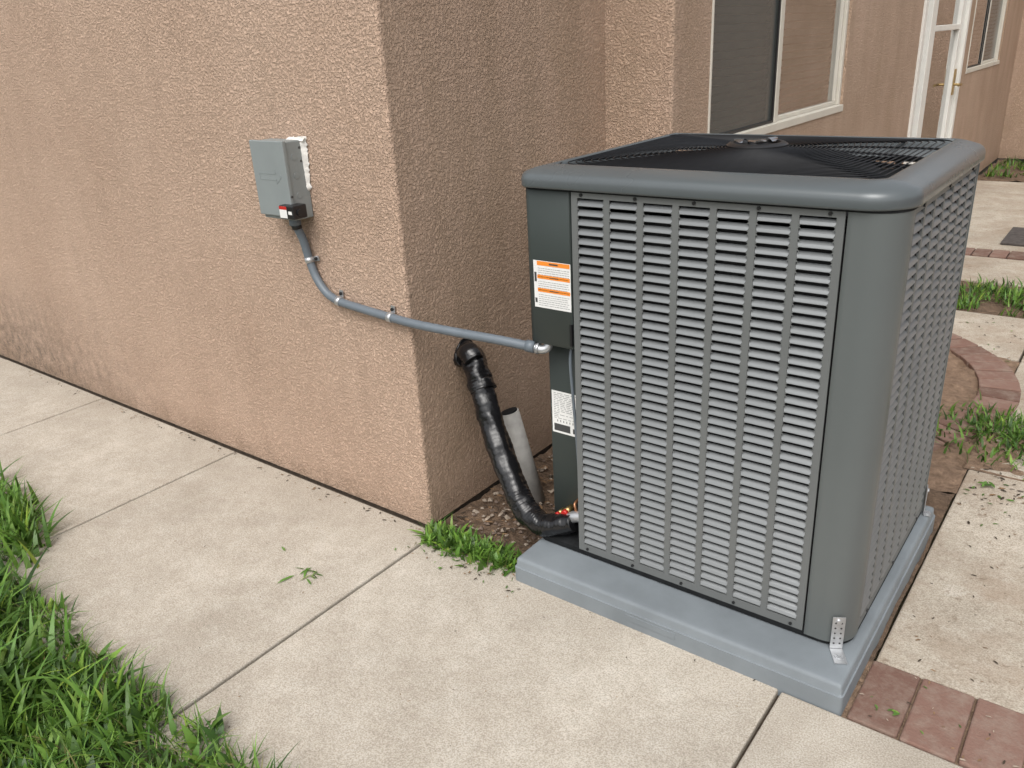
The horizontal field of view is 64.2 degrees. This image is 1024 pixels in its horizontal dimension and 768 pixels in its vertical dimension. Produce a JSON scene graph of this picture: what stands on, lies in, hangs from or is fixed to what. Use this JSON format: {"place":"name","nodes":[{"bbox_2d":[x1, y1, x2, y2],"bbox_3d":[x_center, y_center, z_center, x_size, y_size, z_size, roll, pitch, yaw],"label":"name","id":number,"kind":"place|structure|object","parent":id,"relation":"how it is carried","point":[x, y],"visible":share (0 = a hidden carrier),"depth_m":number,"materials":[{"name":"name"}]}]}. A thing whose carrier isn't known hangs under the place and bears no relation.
{"place":"outdoors","nodes":[
{"label":"outdoors","id":0,"kind":"place"},
{"bbox_2d":[2,625,175,767],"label":"lawn","id":1,"kind":"structure","parent":0,"point":[143,750],"depth_m":1.95,"materials":[{"name":"grass"},{"name":"soil"}]},
{"bbox_2d":[0,457,337,767],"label":"grass","id":2,"kind":"structure","parent":1,"relation":"on","point":[22,685],"depth_m":2.05,"materials":[{"name":"green plant"}]},
{"bbox_2d":[0,357,962,767],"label":"sidewalk","id":3,"kind":"structure","parent":0,"point":[352,643],"depth_m":2.28,"materials":[{"name":"concrete"}]},
{"bbox_2d":[436,443,551,522],"bbox_3d":[-0.068,0.245,3.340,0.390,0.089,1.170,14,28,35],"label":"foundation return","id":4,"kind":"object","parent":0,"point":[478,496],"visible":0.14,"depth_m":2.99,"materials":[{"name":"grey concrete"}]},
{"bbox_2d":[605,0,675,148],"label":"wall jog","id":5,"kind":"structure","parent":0,"point":[639,57],"depth_m":3.00,"materials":[{"name":"beige paint"}]},
{"bbox_2d":[673,0,1023,171],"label":"wall","id":6,"kind":"structure","parent":0,"point":[881,51],"depth_m":4.94,"materials":[{"name":"beige paint"}]},
{"bbox_2d":[707,0,849,133],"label":"window frame","id":7,"kind":"object","parent":6,"relation":"attached to","point":[794,118],"visible":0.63,"depth_m":4.05,"materials":[{"name":"white plastic"}]},
{"bbox_2d":[710,0,778,133],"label":"screen","id":8,"kind":"object","parent":7,"relation":"in","point":[744,44],"depth_m":3.45,"materials":[{"name":"grey fabric"}]},
{"bbox_2d":[722,0,781,133],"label":"window screen frame","id":9,"kind":"object","parent":7,"relation":"in","point":[774,84],"visible":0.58,"depth_m":3.69,"materials":[{"name":"black metal"}]},
{"bbox_2d":[778,0,840,114],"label":"window pane","id":10,"kind":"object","parent":7,"relation":"in","point":[810,38],"depth_m":4.08,"materials":[{"name":"glass"}]},
{"bbox_2d":[903,0,971,163],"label":"door frame","id":11,"kind":"object","parent":6,"relation":"attached to","point":[926,42],"visible":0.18,"depth_m":6.04,"materials":[{"name":"white wood"}]},
{"bbox_2d":[965,0,1006,73],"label":"window frame","id":12,"kind":"object","parent":6,"relation":"attached to","point":[990,62],"visible":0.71,"depth_m":7.84,"materials":[{"name":"plastic"}]},
{"bbox_2d":[967,0,988,66],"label":"window pane","id":13,"kind":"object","parent":12,"relation":"attached to","point":[978,31],"depth_m":7.23,"materials":[{"name":"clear glass"}]},
{"bbox_2d":[967,0,990,67],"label":"window screen frame","id":14,"kind":"object","parent":12,"relation":"attached to","point":[984,38],"visible":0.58,"depth_m":7.42,"materials":[{"name":"black plastic"}]},
{"bbox_2d":[983,0,1002,60],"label":"window pane","id":15,"kind":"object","parent":12,"relation":"attached to","point":[993,27],"depth_m":7.82,"materials":[{"name":"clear glass"}]},
{"bbox_2d":[912,0,959,137],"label":"door glass","id":16,"kind":"object","parent":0,"point":[943,45],"visible":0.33,"depth_m":6.38,"materials":[{"name":"glass"}]},
{"bbox_2d":[873,158,1023,660],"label":"ground","id":17,"kind":"structure","parent":0,"point":[945,514],"depth_m":2.63,"materials":[{"name":"soil"}]},
{"bbox_2d":[0,355,427,526],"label":"foundation","id":18,"kind":"object","parent":17,"relation":"on","point":[284,469],"visible":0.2,"depth_m":3.41,"materials":[{"name":"grey concrete"}]},
{"bbox_2d":[0,0,605,523],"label":"wall facade","id":19,"kind":"structure","parent":18,"relation":"on","point":[152,260],"depth_m":2.84,"materials":[{"name":"beige paint"}]},
{"bbox_2d":[249,136,313,220],"bbox_3d":[-0.713,-0.639,2.542,0.202,0.247,0.108,14,28,35],"label":"electrical disconnect box","id":20,"kind":"object","parent":19,"relation":"attached to","point":[282,174],"visible":1,"depth_m":2.52,"materials":[{"name":"grey metal"}]},
{"bbox_2d":[289,220,552,353],"bbox_3d":[-0.301,-0.305,2.433,0.936,0.336,0.069,11,26,30],"label":"electrical conduit","id":21,"kind":"object","parent":19,"relation":"attached to","point":[530,346],"visible":0.94,"depth_m":2.48,"materials":[{"name":"grey plastic"}]},
{"bbox_2d":[453,338,472,366],"bbox_3d":[-0.157,-0.102,2.721,0.054,0.100,0.100,14,28,35],"label":"wall collar","id":22,"kind":"object","parent":19,"relation":"attached to","point":[457,362],"depth_m":2.69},
{"bbox_2d":[455,340,578,536],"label":"wrapped lines","id":23,"kind":"object","parent":19,"relation":"attached to","point":[530,514],"visible":0.94,"depth_m":2.59,"materials":[{"name":"black plastic"}]},
{"bbox_2d":[456,342,482,365],"bbox_3d":[-0.133,-0.094,2.664,0.077,0.081,0.092,-14,25,-23],"label":"tape end","id":24,"kind":"object","parent":23,"relation":"attached to","point":[467,353],"visible":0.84,"depth_m":2.63,"materials":[{"name":"black plastic"}]},
{"bbox_2d":[467,376,496,393],"bbox_3d":[-0.098,0.007,2.663,0.091,0.084,0.094,14,28,35],"label":"tape band","id":25,"kind":"object","parent":23,"relation":"attached to","point":[487,381],"visible":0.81,"depth_m":2.63,"materials":[{"name":"black plastic"}]},
{"bbox_2d":[441,447,954,684],"bbox_3d":[0.617,0.443,2.784,1.386,0.031,1.189,14,28,35],"label":"soil bed","id":26,"kind":"object","parent":17,"relation":"on","point":[938,502],"visible":0.09,"depth_m":2.79,"materials":[{"name":"brown soil"}]},
{"bbox_2d":[454,454,554,546],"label":"gravel","id":27,"kind":"structure","parent":26,"relation":"on","point":[506,517],"depth_m":2.80,"materials":[{"name":"brown gravel"}]},
{"bbox_2d":[501,407,545,504],"bbox_3d":[0.038,0.258,2.877,0.155,0.367,0.070,7,25,23],"label":"drain pipe","id":28,"kind":"object","parent":26,"relation":"in","point":[513,423],"visible":0.73,"depth_m":2.84,"materials":[{"name":"plastic"}]},
{"bbox_2d":[515,506,934,715],"bbox_3d":[0.678,0.500,2.538,0.964,0.098,0.960,14,28,35],"label":"equipment pad","id":29,"kind":"object","parent":26,"relation":"on","point":[795,665],"visible":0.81,"depth_m":2.17,"materials":[{"name":"grey plastic"}]},
{"bbox_2d":[521,133,985,663],"bbox_3d":[0.659,-0.093,2.322,0.969,1.160,0.877,14,28,35],"label":"air conditioner","id":30,"kind":"object","parent":29,"relation":"on","point":[747,337],"visible":1,"depth_m":1.99,"materials":[{"name":"grey metal"}]},
{"bbox_2d":[841,247,1023,767],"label":"brick edging","id":31,"kind":"object","parent":17,"relation":"on","point":[999,386],"visible":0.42,"depth_m":1.94,"materials":[{"name":"brick"}]},
{"bbox_2d":[927,350,1019,493],"bbox_3d":[1.530,0.028,3.659,1.103,0.039,1.435,14,28,35],"label":"planting bed","id":32,"kind":"object","parent":17,"relation":"on","point":[947,471],"visible":0.12,"depth_m":3.40,"materials":[{"name":"brown soil"}]},
{"bbox_2d":[956,281,1023,318],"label":"planting bed","id":33,"kind":"object","parent":17,"relation":"on","point":[990,307],"visible":0.13,"depth_m":4.64,"materials":[{"name":"soil"}]},
{"bbox_2d":[977,159,1023,181],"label":"planting bed","id":34,"kind":"object","parent":17,"relation":"on","point":[983,177],"visible":0.58,"depth_m":8.41,"materials":[{"name":"soil"}]},
{"bbox_2d":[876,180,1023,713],"bbox_3d":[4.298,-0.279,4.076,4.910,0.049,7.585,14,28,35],"label":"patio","id":35,"kind":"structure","parent":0,"point":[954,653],"depth_m":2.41,"materials":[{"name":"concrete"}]},
{"bbox_2d":[20,318,1023,766],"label":"leaf litter","id":36,"kind":"object","parent":35,"relation":"on","point":[306,570],"visible":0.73,"depth_m":2.72,"materials":[{"name":"brown plant"}]},
{"bbox_2d":[407,156,1023,580],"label":"weeds","id":37,"kind":"object","parent":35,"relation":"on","point":[461,540],"visible":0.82,"depth_m":3.10,"materials":[{"name":"green plant"}]},
{"bbox_2d":[964,431,1023,481],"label":"planting bed","id":38,"kind":"object","parent":35,"relation":"on","point":[977,464],"visible":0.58,"depth_m":3.00,"materials":[{"name":"brown soil"}]},
{"bbox_2d":[1000,227,1023,245],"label":"doormat","id":39,"kind":"object","parent":35,"relation":"on","point":[1014,236],"visible":1,"depth_m":5.92,"materials":[{"name":"fabric"}]},
{"bbox_2d":[951,69,956,94],"bbox_3d":[3.641,-2.487,6.727,0.008,0.200,0.060,14,28,35],"label":"door handle plate","id":40,"kind":"object","parent":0,"point":[954,80],"depth_m":6.72,"materials":[{"name":"metal"}]},
{"bbox_2d":[998,10,1023,158],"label":"wall end","id":41,"kind":"structure","parent":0,"point":[1012,143],"depth_m":9.10,"materials":[{"name":"beige paint"}]}
]}

